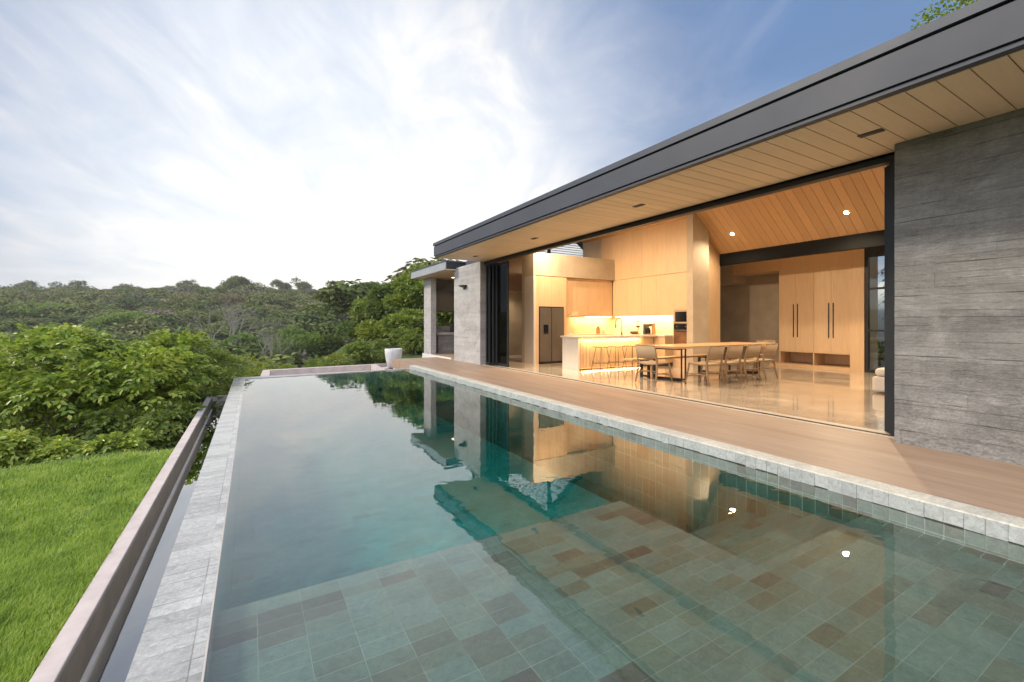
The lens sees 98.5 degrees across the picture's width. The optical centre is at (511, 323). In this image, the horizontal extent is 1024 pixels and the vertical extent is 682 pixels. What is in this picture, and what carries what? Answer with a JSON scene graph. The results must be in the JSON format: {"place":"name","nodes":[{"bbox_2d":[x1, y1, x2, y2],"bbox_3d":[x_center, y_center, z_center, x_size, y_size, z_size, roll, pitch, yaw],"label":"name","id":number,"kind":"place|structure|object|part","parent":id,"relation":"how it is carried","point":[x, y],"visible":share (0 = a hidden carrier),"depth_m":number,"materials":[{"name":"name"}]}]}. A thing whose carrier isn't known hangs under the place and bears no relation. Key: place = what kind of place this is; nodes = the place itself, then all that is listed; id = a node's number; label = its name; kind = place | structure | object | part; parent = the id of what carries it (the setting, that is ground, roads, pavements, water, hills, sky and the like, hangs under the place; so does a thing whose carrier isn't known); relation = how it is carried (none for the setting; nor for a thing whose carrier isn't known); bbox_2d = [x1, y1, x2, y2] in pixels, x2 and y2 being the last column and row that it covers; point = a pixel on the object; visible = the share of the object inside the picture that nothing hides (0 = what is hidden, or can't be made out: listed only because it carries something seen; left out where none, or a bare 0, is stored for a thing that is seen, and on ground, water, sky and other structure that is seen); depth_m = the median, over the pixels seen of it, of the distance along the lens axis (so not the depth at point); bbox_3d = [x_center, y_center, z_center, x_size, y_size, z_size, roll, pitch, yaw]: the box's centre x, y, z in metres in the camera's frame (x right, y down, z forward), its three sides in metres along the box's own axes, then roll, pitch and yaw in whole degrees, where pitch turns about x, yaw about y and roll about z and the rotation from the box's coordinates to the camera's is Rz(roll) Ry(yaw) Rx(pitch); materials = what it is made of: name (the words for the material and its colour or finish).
{"place":"outdoors","nodes":[
{"label":"outdoors","id":0,"kind":"place"},
{"bbox_2d":[0,448,174,681],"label":"grass","id":1,"kind":"structure","parent":0,"point":[31,591],"depth_m":3.72,"materials":[{"name":"green plant"}]},
{"bbox_2d":[0,305,423,681],"bbox_3d":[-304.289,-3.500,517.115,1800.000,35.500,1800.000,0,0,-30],"label":"ground","id":2,"kind":"structure","parent":0,"point":[117,666],"depth_m":3.40,"materials":[{"name":"green plant"}]},
{"bbox_2d":[10,280,39,288],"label":"skyline tree","id":3,"kind":"object","parent":2,"relation":"on","point":[31,283],"visible":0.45,"depth_m":247.98,"materials":[{"name":"green plant"}]},
{"bbox_2d":[0,426,81,468],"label":"shrub","id":4,"kind":"object","parent":2,"relation":"on","point":[15,444],"visible":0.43,"depth_m":6.84,"materials":[{"name":"green plant"}]},
{"bbox_2d":[0,300,84,318],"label":"tree","id":5,"kind":"object","parent":2,"relation":"on","point":[31,310],"visible":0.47,"depth_m":114.84,"materials":[{"name":"green plant"}]},
{"bbox_2d":[0,353,85,439],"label":"shrub","id":6,"kind":"object","parent":2,"relation":"on","point":[34,366],"visible":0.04,"depth_m":11.14,"materials":[{"name":"green plant"}]},
{"bbox_2d":[5,439,89,467],"bbox_3d":[-7.175,2.250,7.062,1.222,0.862,1.250,0,0,-30],"label":"shrub","id":7,"kind":"object","parent":2,"relation":"on","point":[54,451],"visible":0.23,"depth_m":6.76,"materials":[{"name":"green plant"}]},
{"bbox_2d":[0,356,111,440],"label":"shrub","id":8,"kind":"object","parent":2,"relation":"on","point":[38,405],"visible":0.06,"depth_m":8.57,"materials":[{"name":"green plant"}]},
{"bbox_2d":[48,281,65,287],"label":"skyline tree","id":9,"kind":"object","parent":2,"relation":"on","point":[54,284],"visible":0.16,"depth_m":250.25,"materials":[{"name":"green plant"}]},
{"bbox_2d":[61,280,86,287],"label":"skyline tree","id":10,"kind":"object","parent":2,"relation":"on","point":[78,283],"visible":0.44,"depth_m":239.31,"materials":[{"name":"green plant"}]},
{"bbox_2d":[0,322,228,440],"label":"shrub","id":11,"kind":"object","parent":2,"relation":"on","point":[105,370],"visible":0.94,"depth_m":8.64,"materials":[{"name":"green plant"}]},
{"bbox_2d":[75,427,162,457],"bbox_3d":[-6.537,2.170,7.352,1.201,0.856,1.262,0,0,-30],"label":"shrub","id":12,"kind":"object","parent":2,"relation":"on","point":[137,439],"visible":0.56,"depth_m":7.15,"materials":[{"name":"green plant"}]},
{"bbox_2d":[82,310,165,327],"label":"tree","id":13,"kind":"object","parent":2,"relation":"on","point":[119,317],"visible":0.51,"depth_m":101.13,"materials":[{"name":"green plant"}]},
{"bbox_2d":[29,395,227,681],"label":"overflow basin","id":14,"kind":"object","parent":2,"relation":"on","point":[81,647],"visible":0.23,"depth_m":3.09,"materials":[{"name":"concrete"}]},
{"bbox_2d":[118,407,222,613],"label":"basin water","id":15,"kind":"structure","parent":14,"relation":"in","point":[144,588],"depth_m":4.29,"materials":[{"name":"liquid"}]},
{"bbox_2d":[70,399,208,449],"bbox_3d":[-6.900,2.407,8.478,2.091,1.922,2.028,0,0,25],"label":"shrub","id":16,"kind":"object","parent":2,"relation":"on","point":[129,417],"visible":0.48,"depth_m":8.18,"materials":[{"name":"green plant"}]},
{"bbox_2d":[149,416,192,449],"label":"shrub","id":17,"kind":"object","parent":2,"relation":"on","point":[178,434],"visible":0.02,"depth_m":8.53,"materials":[{"name":"green plant"}]},
{"bbox_2d":[102,331,256,433],"bbox_3d":[-8.377,2.045,11.225,4.016,3.727,3.755,0,0,-30],"label":"shrub","id":18,"kind":"object","parent":2,"relation":"on","point":[227,358],"visible":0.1,"depth_m":11.49,"materials":[{"name":"green plant"}]},
{"bbox_2d":[174,279,198,287],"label":"skyline tree","id":19,"kind":"object","parent":2,"relation":"on","point":[183,282],"visible":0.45,"depth_m":244.99,"materials":[{"name":"green plant"}]},
{"bbox_2d":[180,364,250,399],"bbox_3d":[-8.845,2.647,13.131,3.392,3.102,2.875,0,0,-30],"label":"shrub","id":20,"kind":"object","parent":2,"relation":"on","point":[205,384],"visible":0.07,"depth_m":12.93,"materials":[{"name":"green plant"}]},
{"bbox_2d":[180,300,270,346],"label":"bare tree","id":21,"kind":"object","parent":2,"relation":"on","point":[234,321],"visible":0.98,"depth_m":81.66,"materials":[{"name":"green plant"}]},
{"bbox_2d":[0,257,458,434],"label":"forest","id":22,"kind":"object","parent":2,"relation":"on","point":[309,310],"visible":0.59,"depth_m":119.77,"materials":[{"name":"green plant"}]},
{"bbox_2d":[220,275,238,285],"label":"skyline tree","id":23,"kind":"object","parent":2,"relation":"on","point":[224,282],"visible":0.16,"depth_m":269.56,"materials":[{"name":"green plant"}]},
{"bbox_2d":[218,294,247,307],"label":"tree","id":24,"kind":"object","parent":2,"relation":"on","point":[237,299],"visible":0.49,"depth_m":147.72,"materials":[{"name":"green plant"}]},
{"bbox_2d":[202,360,270,392],"bbox_3d":[-10.323,3.006,15.995,4.254,3.476,4.214,0,0,-20],"label":"shrub","id":25,"kind":"object","parent":2,"relation":"on","point":[256,369],"visible":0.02,"depth_m":16.02,"materials":[{"name":"green plant"}]},
{"bbox_2d":[204,330,271,361],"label":"tree","id":26,"kind":"object","parent":2,"relation":"on","point":[241,338],"visible":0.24,"depth_m":67.14,"materials":[{"name":"green plant"}]},
{"bbox_2d":[223,275,253,289],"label":"tree","id":27,"kind":"object","parent":2,"relation":"on","point":[234,281],"visible":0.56,"depth_m":196.53,"materials":[{"name":"green plant"}]},
{"bbox_2d":[215,351,298,390],"bbox_3d":[-10.488,3.179,18.990,4.227,3.995,4.466,0,0,-30],"label":"shrub","id":28,"kind":"object","parent":2,"relation":"on","point":[275,366],"visible":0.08,"depth_m":18.93,"materials":[{"name":"green plant"}]},
{"bbox_2d":[218,327,309,364],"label":"bare tree","id":29,"kind":"object","parent":2,"relation":"on","point":[272,343],"visible":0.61,"depth_m":55.07,"materials":[{"name":"green plant"}]},
{"bbox_2d":[269,279,291,289],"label":"skyline tree","id":30,"kind":"object","parent":2,"relation":"on","point":[278,283],"visible":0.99,"depth_m":261.05,"materials":[{"name":"green plant"}]},
{"bbox_2d":[284,350,311,365],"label":"tree","id":31,"kind":"object","parent":2,"relation":"on","point":[305,357],"visible":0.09,"depth_m":52.23,"materials":[{"name":"green plant"}]},
{"bbox_2d":[289,276,312,289],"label":"skyline tree","id":32,"kind":"object","parent":2,"relation":"on","point":[304,285],"visible":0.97,"depth_m":259.62,"materials":[{"name":"green plant"}]},
{"bbox_2d":[266,325,346,358],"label":"tree","id":33,"kind":"object","parent":2,"relation":"on","point":[314,344],"visible":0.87,"depth_m":59.31,"materials":[{"name":"green plant"}]},
{"bbox_2d":[303,355,344,367],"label":"shrub","id":34,"kind":"object","parent":2,"relation":"on","point":[327,362],"visible":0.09,"depth_m":21.85,"materials":[{"name":"green plant"}]},
{"bbox_2d":[261,363,392,375],"bbox_3d":[-5.572,2.599,14.398,4.800,2.101,4.410,0,0,-30],"label":"back basin","id":35,"kind":"object","parent":2,"relation":"on","point":[326,369],"visible":0.17,"depth_m":15.66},
{"bbox_2d":[385,348,401,367],"bbox_3d":[-4.498,1.308,16.753,0.656,0.725,0.656,0,0,-30],"label":"planter","id":36,"kind":"object","parent":35,"relation":"on","point":[392,353],"visible":0.84,"depth_m":16.50,"materials":[{"name":"ceramic"}]},
{"bbox_2d":[325,315,351,342],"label":"tree","id":37,"kind":"object","parent":2,"relation":"on","point":[342,318],"visible":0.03,"depth_m":69.31,"materials":[{"name":"green plant"}]},
{"bbox_2d":[311,352,377,365],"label":"shrub","id":38,"kind":"object","parent":2,"relation":"on","point":[334,357],"visible":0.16,"depth_m":24.04,"materials":[{"name":"green plant"}]},
{"bbox_2d":[334,314,374,340],"bbox_3d":[-13.264,0.903,39.931,5.558,4.535,6.379,0,0,-30],"label":"tree","id":39,"kind":"object","parent":2,"relation":"on","point":[346,329],"visible":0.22,"depth_m":38.45,"materials":[{"name":"green plant"}]},
{"bbox_2d":[347,285,382,322],"bbox_3d":[-10.947,-0.388,37.615,5.754,6.008,5.810,0,0,-30],"label":"tree","id":40,"kind":"object","parent":2,"relation":"on","point":[357,308],"visible":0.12,"depth_m":36.63,"materials":[{"name":"green plant"}]},
{"bbox_2d":[333,338,412,364],"bbox_3d":[-7.151,1.659,22.610,4.047,1.879,3.544,0,0,-30],"label":"shrub","id":41,"kind":"object","parent":2,"relation":"on","point":[361,352],"visible":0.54,"depth_m":21.55,"materials":[{"name":"green plant"}]},
{"bbox_2d":[354,318,399,341],"bbox_3d":[-8.044,0.803,28.002,3.971,2.596,3.588,0,0,-30],"label":"tree","id":42,"kind":"object","parent":2,"relation":"on","point":[371,331],"visible":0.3,"depth_m":26.74,"materials":[{"name":"green plant"}]},
{"bbox_2d":[361,281,400,318],"bbox_3d":[-8.037,-0.417,31.020,4.914,4.933,5.066,0,0,-30],"label":"tree","id":43,"kind":"object","parent":2,"relation":"on","point":[374,306],"visible":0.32,"depth_m":29.53,"materials":[{"name":"green plant"}]},
{"bbox_2d":[370,326,423,354],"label":"shrub","id":44,"kind":"object","parent":2,"relation":"on","point":[409,341],"visible":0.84,"depth_m":21.07,"materials":[{"name":"green plant"}]},
{"bbox_2d":[381,262,427,309],"bbox_3d":[-5.610,-0.856,27.111,4.712,5.985,4.812,0,0,36],"label":"tree","id":45,"kind":"object","parent":2,"relation":"on","point":[410,295],"visible":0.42,"depth_m":25.69,"materials":[{"name":"green plant"}]},
{"bbox_2d":[378,307,438,337],"bbox_3d":[-5.533,0.639,24.029,3.438,3.108,3.708,0,0,-30],"label":"tree","id":46,"kind":"object","parent":2,"relation":"on","point":[406,317],"visible":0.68,"depth_m":23.30,"materials":[{"name":"green plant"}]},
{"bbox_2d":[418,307,450,325],"bbox_3d":[-3.797,0.117,26.063,3.626,4.117,3.449,0,0,-30],"label":"tree","id":47,"kind":"object","parent":2,"relation":"on","point":[442,321],"visible":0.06,"depth_m":24.79,"materials":[{"name":"green plant"}]},
{"bbox_2d":[416,312,455,325],"bbox_3d":[-2.463,-0.015,22.043,3.458,4.538,3.804,0,0,22],"label":"tree","id":48,"kind":"object","parent":2,"relation":"on","point":[444,316],"visible":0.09,"depth_m":21.23,"materials":[{"name":"green plant"}]},
{"bbox_2d":[410,260,521,358],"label":"pavilion","id":49,"kind":"structure","parent":2,"relation":"on","point":[437,278],"depth_m":17.60,"materials":[{"name":"concrete"}]},
{"bbox_2d":[125,365,1023,681],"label":"swimming pool","id":50,"kind":"structure","parent":2,"relation":"on","point":[623,549],"depth_m":2.72,"materials":[{"name":"green stone"}]},
{"bbox_2d":[236,369,612,442],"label":"water","id":51,"kind":"structure","parent":50,"relation":"in","point":[300,406],"depth_m":7.25,"materials":[{"name":"liquid"}]},
{"bbox_2d":[433,0,1023,465],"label":"house","id":52,"kind":"structure","parent":2,"relation":"on","point":[795,168],"depth_m":4.75,"materials":[{"name":"concrete"}]},
{"bbox_2d":[486,264,490,364],"bbox_3d":[-0.717,-0.282,13.316,0.040,3.036,0.240,0,0,-30],"label":"sliding door","id":53,"kind":"structure","parent":52,"relation":"attached to","point":[488,314],"depth_m":13.29,"materials":[{"name":"black metal"}]},
{"bbox_2d":[491,263,493,364],"bbox_3d":[-0.645,-0.282,13.292,0.040,3.036,0.405,0,0,-30],"label":"sliding door","id":54,"kind":"structure","parent":52,"relation":"attached to","point":[492,313],"depth_m":13.14,"materials":[{"name":"black metal"}]},
{"bbox_2d":[494,263,497,365],"bbox_3d":[-0.578,-0.282,13.276,0.040,3.036,0.550,0,0,-30],"label":"sliding door","id":55,"kind":"structure","parent":52,"relation":"attached to","point":[496,314],"depth_m":13.04,"materials":[{"name":"black metal"}]},
{"bbox_2d":[498,261,508,366],"bbox_3d":[-0.394,-0.282,13.062,0.040,3.036,1.155,0,0,-30],"label":"sliding door","id":56,"kind":"structure","parent":52,"relation":"attached to","point":[503,313],"depth_m":12.80,"materials":[{"name":"black glass"}]},
{"bbox_2d":[539,306,563,363],"bbox_3d":[1.130,0.352,14.088,0.958,1.775,0.542,0,0,-30],"label":"fridge","id":57,"kind":"object","parent":52,"relation":"on","point":[551,325],"visible":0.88,"depth_m":13.85,"materials":[{"name":"metal"}]},
{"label":"door","id":58,"kind":"part","parent":57,"relation":"part of","materials":[{"name":"metal"}]},
{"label":"door","id":59,"kind":"part","parent":57,"relation":"part of","materials":[{"name":"metal"}]},
{"bbox_2d":[591,346,611,370],"bbox_3d":[2.383,0.928,11.764,0.421,0.635,0.353,0,0,-34],"label":"bar stool","id":60,"kind":"object","parent":52,"relation":"on","point":[600,362],"visible":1,"depth_m":11.74,"materials":[{"name":"brown wood"}]},
{"bbox_2d":[525,272,686,366],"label":"kitchen cabinets","id":61,"kind":"object","parent":52,"relation":"on","point":[658,300],"visible":0.64,"depth_m":14.06,"materials":[{"name":"brown wood"}]},
{"bbox_2d":[568,312,598,316],"bbox_3d":[2.392,-0.315,14.431,1.040,0.150,0.449,0,0,-30],"label":"range hood","id":62,"kind":"object","parent":61,"relation":"attached to","point":[584,314],"visible":1,"depth_m":14.30,"materials":[{"name":"brown wood"}]},
{"bbox_2d":[596,326,600,333],"bbox_3d":[2.906,0.204,14.879,0.160,0.268,0.160,0,0,-30],"label":"canister","id":63,"kind":"object","parent":61,"relation":"on","point":[598,329],"visible":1,"depth_m":14.81,"materials":[{"name":"orange ceramic"}]},
{"bbox_2d":[643,324,651,334],"bbox_3d":[4.287,0.169,13.911,0.200,0.338,0.230,0,0,-30],"label":"coffee machine","id":64,"kind":"object","parent":61,"relation":"on","point":[646,330],"visible":0.95,"depth_m":13.84,"materials":[{"name":"metal"}]},
{"bbox_2d":[652,323,655,334],"bbox_3d":[4.419,0.159,13.765,0.140,0.358,0.045,0,0,-30],"label":"chopping board","id":65,"kind":"object","parent":61,"relation":"on","point":[653,328],"visible":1,"depth_m":13.73,"materials":[{"name":"brown wood"}]},
{"bbox_2d":[674,324,686,343],"bbox_3d":[5.058,0.312,12.928,0.369,0.595,0.531,0,0,-30],"label":"oven","id":66,"kind":"object","parent":61,"relation":"in","point":[680,333],"visible":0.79,"depth_m":12.88,"materials":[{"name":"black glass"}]},
{"bbox_3d":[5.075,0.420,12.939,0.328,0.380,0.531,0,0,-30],"label":"door","id":67,"kind":"part","parent":66,"relation":"part of","materials":[{"name":"brown wood"}]},
{"bbox_2d":[674,310,686,322],"bbox_3d":[5.067,-0.207,12.934,0.348,0.395,0.531,0,0,-30],"label":"microwave","id":68,"kind":"object","parent":61,"relation":"in","point":[680,316],"visible":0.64,"depth_m":12.87,"materials":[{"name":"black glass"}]},
{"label":"door","id":69,"kind":"part","parent":68,"relation":"part of","materials":[{"name":"black glass"}]},
{"bbox_2d":[560,334,656,369],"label":"kitchen island","id":70,"kind":"structure","parent":52,"relation":"on","point":[578,351],"depth_m":12.25,"materials":[{"name":"brown wood"}]},
{"bbox_2d":[615,318,622,334],"bbox_3d":[3.169,0.086,13.052,0.224,0.504,0.080,0,0,-6],"label":"kitchen tap","id":71,"kind":"object","parent":70,"relation":"on","point":[621,325],"visible":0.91,"depth_m":13.06,"materials":[{"name":"metal"}]},
{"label":"cupboard door","id":72,"kind":"part","parent":70,"relation":"part of","materials":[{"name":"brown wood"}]},
{"bbox_2d":[607,346,626,367],"bbox_3d":[2.866,0.928,12.048,0.421,0.635,0.353,0,0,-25],"label":"bar stool","id":73,"kind":"object","parent":52,"relation":"on","point":[618,355],"visible":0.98,"depth_m":12.00,"materials":[{"name":"brown wood"}]},
{"bbox_2d":[622,345,636,367],"bbox_3d":[3.366,0.928,12.342,0.421,0.635,0.353,0,0,-33],"label":"bar stool","id":74,"kind":"object","parent":52,"relation":"on","point":[632,346],"visible":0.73,"depth_m":12.48,"materials":[{"name":"brown wood"}]},
{"bbox_2d":[635,344,672,384],"bbox_3d":[2.985,0.839,9.321,0.627,0.805,0.538,0,0,-34],"label":"dining chair","id":75,"kind":"object","parent":52,"relation":"on","point":[646,351],"visible":1,"depth_m":9.20,"materials":[{"name":"brown wood"}]},
{"bbox_2d":[622,354,706,377],"bbox_3d":[3.997,1.022,10.787,3.270,0.455,0.300,0,0,-30],"label":"bench","id":76,"kind":"object","parent":52,"relation":"on","point":[699,356],"visible":0.79,"depth_m":10.41,"materials":[{"name":"brown wood"}]},
{"bbox_2d":[685,345,725,385],"bbox_3d":[3.976,0.839,9.057,0.538,0.805,0.627,0,0,-31],"label":"dining chair","id":77,"kind":"object","parent":52,"relation":"on","point":[715,352],"visible":1,"depth_m":8.88,"materials":[{"name":"brown wood"}]},
{"bbox_2d":[653,342,770,381],"bbox_3d":[4.746,0.868,10.618,3.550,0.756,0.949,0,0,-30],"label":"dining table","id":78,"kind":"object","parent":52,"relation":"on","point":[682,346],"visible":0.57,"depth_m":9.94,"materials":[{"name":"brown wood"}]},
{"bbox_2d":[704,345,743,383],"bbox_3d":[4.522,0.839,9.390,0.538,0.805,0.627,0,0,-29],"label":"dining chair","id":79,"kind":"object","parent":52,"relation":"on","point":[734,352],"visible":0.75,"depth_m":9.16,"materials":[{"name":"brown wood"}]},
{"bbox_2d":[723,344,761,381],"bbox_3d":[5.079,0.839,9.706,0.538,0.805,0.627,0,0,-31],"label":"dining chair","id":80,"kind":"object","parent":52,"relation":"on","point":[752,350],"visible":0.82,"depth_m":9.48,"materials":[{"name":"brown wood"}]},
{"bbox_2d":[742,343,777,379],"bbox_3d":[5.660,0.839,10.060,0.538,0.805,0.627,0,0,-33],"label":"dining chair","id":81,"kind":"object","parent":52,"relation":"on","point":[770,349],"visible":0.78,"depth_m":9.85,"materials":[{"name":"brown wood"}]},
{"bbox_2d":[746,340,774,365],"bbox_3d":[6.592,0.839,11.711,0.627,0.805,0.538,0,0,-30],"label":"dining chair","id":82,"kind":"object","parent":52,"relation":"on","point":[764,341],"visible":0.24,"depth_m":11.86,"materials":[{"name":"brown wood"}]},
{"bbox_2d":[733,248,877,371],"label":"wall","id":83,"kind":"structure","parent":52,"relation":"on","point":[821,311],"depth_m":12.21,"materials":[{"name":"brown wood"}]},
{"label":"door","id":84,"kind":"part","parent":83,"relation":"part of","materials":[{"name":"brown wood"}]},
{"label":"door","id":85,"kind":"part","parent":83,"relation":"part of","materials":[{"name":"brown wood"}]},
{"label":"door","id":86,"kind":"part","parent":83,"relation":"part of","materials":[{"name":"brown wood"}]},
{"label":"door","id":87,"kind":"part","parent":83,"relation":"part of","materials":[{"name":"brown wood"}]},
{"bbox_2d":[857,128,884,137],"bbox_3d":[3.569,-1.893,4.386,0.090,0.010,0.200,0,0,-30],"label":"soffit light","id":88,"kind":"object","parent":52,"relation":"attached to","point":[871,133],"visible":1,"depth_m":4.38,"materials":[{"name":"black metal"}]},
{"bbox_2d":[865,246,883,372],"bbox_3d":[11.415,-0.375,7.458,0.100,3.250,9.078,0,0,-30],"label":"garden window","id":89,"kind":"structure","parent":52,"relation":"attached to","point":[874,252],"depth_m":11.29,"materials":[{"name":"black metal"}]},
{"bbox_2d":[872,368,883,391],"bbox_3d":[7.681,0.845,7.119,1.140,0.750,2.680,0,0,-30],"label":"sofa","id":90,"kind":"object","parent":52,"relation":"on","point":[878,383],"visible":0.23,"depth_m":7.91,"materials":[{"name":"white fabric"}]},
{"bbox_2d":[884,167,886,431],"bbox_3d":[4.357,-0.282,4.982,0.048,3.036,0.229,0,0,-30],"label":"sliding door","id":91,"kind":"structure","parent":52,"relation":"on","point":[885,298],"depth_m":5.06,"materials":[{"name":"black metal"}]},
{"bbox_2d":[887,165,888,432],"bbox_3d":[4.324,-0.282,4.941,0.048,3.036,0.191,0,0,-30],"label":"sliding door","id":92,"kind":"structure","parent":52,"relation":"on","point":[887,298],"depth_m":5.00,"materials":[{"name":"black metal"}]},
{"bbox_2d":[889,163,890,433],"bbox_3d":[4.290,-0.282,4.899,0.048,3.036,0.153,0,0,-30],"label":"sliding door","id":93,"kind":"structure","parent":52,"relation":"on","point":[889,298],"depth_m":4.95,"materials":[{"name":"black metal"}]},
{"bbox_2d":[891,161,895,434],"bbox_3d":[4.257,-0.282,4.857,0.048,3.036,0.115,0,0,-30],"label":"sliding door","id":94,"kind":"structure","parent":52,"relation":"on","point":[892,292],"depth_m":4.89,"materials":[{"name":"black metal"}]},
{"bbox_2d":[878,282,883,355],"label":"garden wall","id":95,"kind":"structure","parent":2,"relation":"on","point":[880,316],"depth_m":14.26,"materials":[{"name":"white"}]},
{"bbox_2d":[878,341,883,367],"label":"garden shrub","id":96,"kind":"object","parent":2,"relation":"on","point":[880,357],"visible":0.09,"depth_m":12.28,"materials":[{"name":"green plant"}]},
{"bbox_2d":[878,267,883,324],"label":"garden shrub","id":97,"kind":"object","parent":2,"relation":"on","point":[883,286],"depth_m":12.48,"materials":[{"name":"plant"}]},
{"bbox_2d":[910,0,977,30],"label":"tree","id":98,"kind":"object","parent":2,"relation":"on","point":[931,17],"visible":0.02,"depth_m":12.39,"materials":[{"name":"green plant"}]},
{"bbox_2d":[0,0,975,289],"label":"sky","id":99,"kind":"structure","parent":0,"point":[144,143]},
{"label":"terrace base","id":100,"kind":"structure","parent":0,"visible":0},
{"bbox_2d":[392,357,1023,517],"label":"deck","id":101,"kind":"structure","parent":100,"relation":"on","point":[997,486],"depth_m":4.72,"materials":[{"name":"wood"}]}
]}

